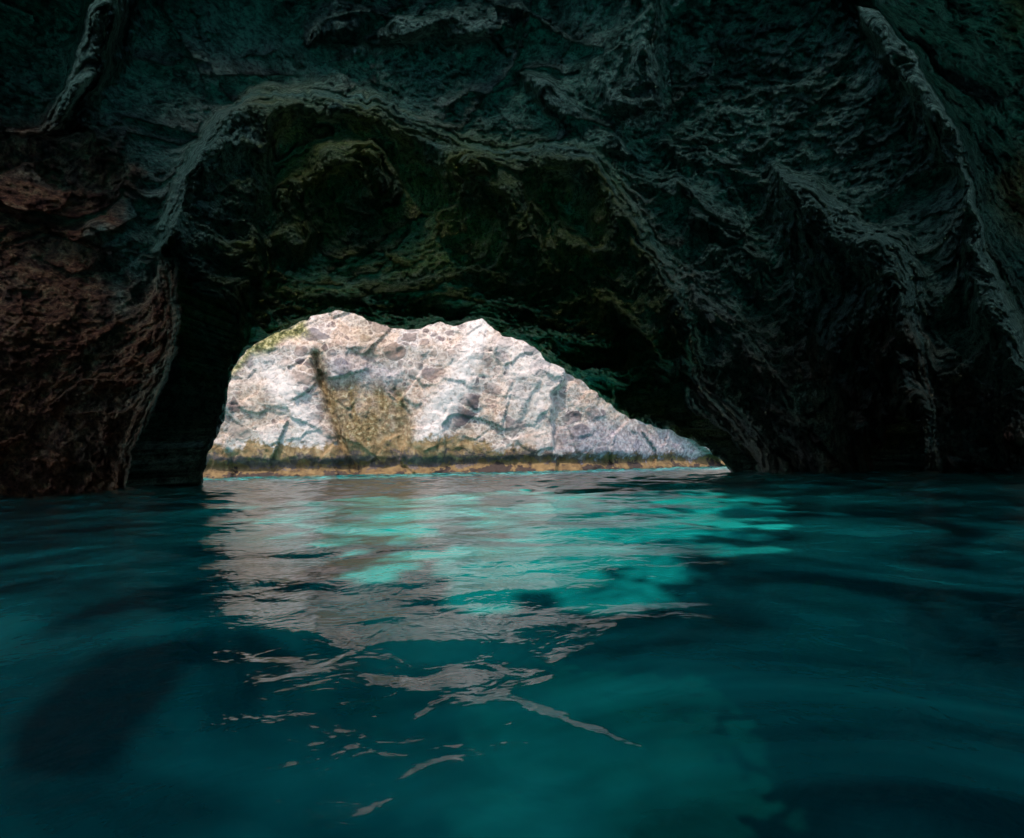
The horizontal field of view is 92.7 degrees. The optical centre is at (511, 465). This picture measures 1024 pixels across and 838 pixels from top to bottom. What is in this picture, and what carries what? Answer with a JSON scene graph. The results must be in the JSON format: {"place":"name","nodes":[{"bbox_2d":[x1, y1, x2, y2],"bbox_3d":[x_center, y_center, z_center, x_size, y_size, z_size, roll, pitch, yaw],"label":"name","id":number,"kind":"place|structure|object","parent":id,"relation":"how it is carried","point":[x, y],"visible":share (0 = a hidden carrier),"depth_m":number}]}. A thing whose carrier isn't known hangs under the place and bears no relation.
{"place":"outdoors","nodes":[
{"label":"outdoors","id":0,"kind":"place"},
{"bbox_2d":[0,466,1023,837],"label":"water","id":1,"kind":"structure","parent":0,"point":[680,652],"depth_m":0.76},
{"bbox_2d":[0,0,1023,473],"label":"cave","id":2,"kind":"structure","parent":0,"point":[792,178],"depth_m":5.62},
{"bbox_2d":[0,132,122,244],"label":"rock bulge","id":3,"kind":"object","parent":2,"relation":"attached to","point":[60,184],"visible":1,"depth_m":5.34},
{"bbox_2d":[875,0,1023,343],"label":"rock wall","id":4,"kind":"structure","parent":2,"relation":"attached to","point":[970,53],"depth_m":3.39},
{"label":"seabed","id":5,"kind":"structure","parent":0,"visible":0},
{"bbox_2d":[0,232,176,496],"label":"rock buttress","id":6,"kind":"object","parent":5,"relation":"on","point":[87,333],"visible":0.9,"depth_m":7.14},
{"bbox_2d":[203,310,725,477],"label":"sea cliff","id":7,"kind":"structure","parent":5,"relation":"on","point":[337,392],"depth_m":24.04},
{"bbox_2d":[126,91,926,486],"bbox_3d":[-0.866,-1.737,11.683,23.553,9.992,12.521,-1,0,0],"label":"rock arch","id":8,"kind":"object","parent":5,"relation":"on","point":[286,211],"visible":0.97,"depth_m":9.97},
{"bbox_2d":[693,375,788,473],"bbox_3d":[5.671,-0.138,12.527,1.853,5.045,6.224,-1,0,19],"label":"rock rib","id":9,"kind":"object","parent":5,"relation":"on","point":[764,457],"visible":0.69,"depth_m":11.83}
]}

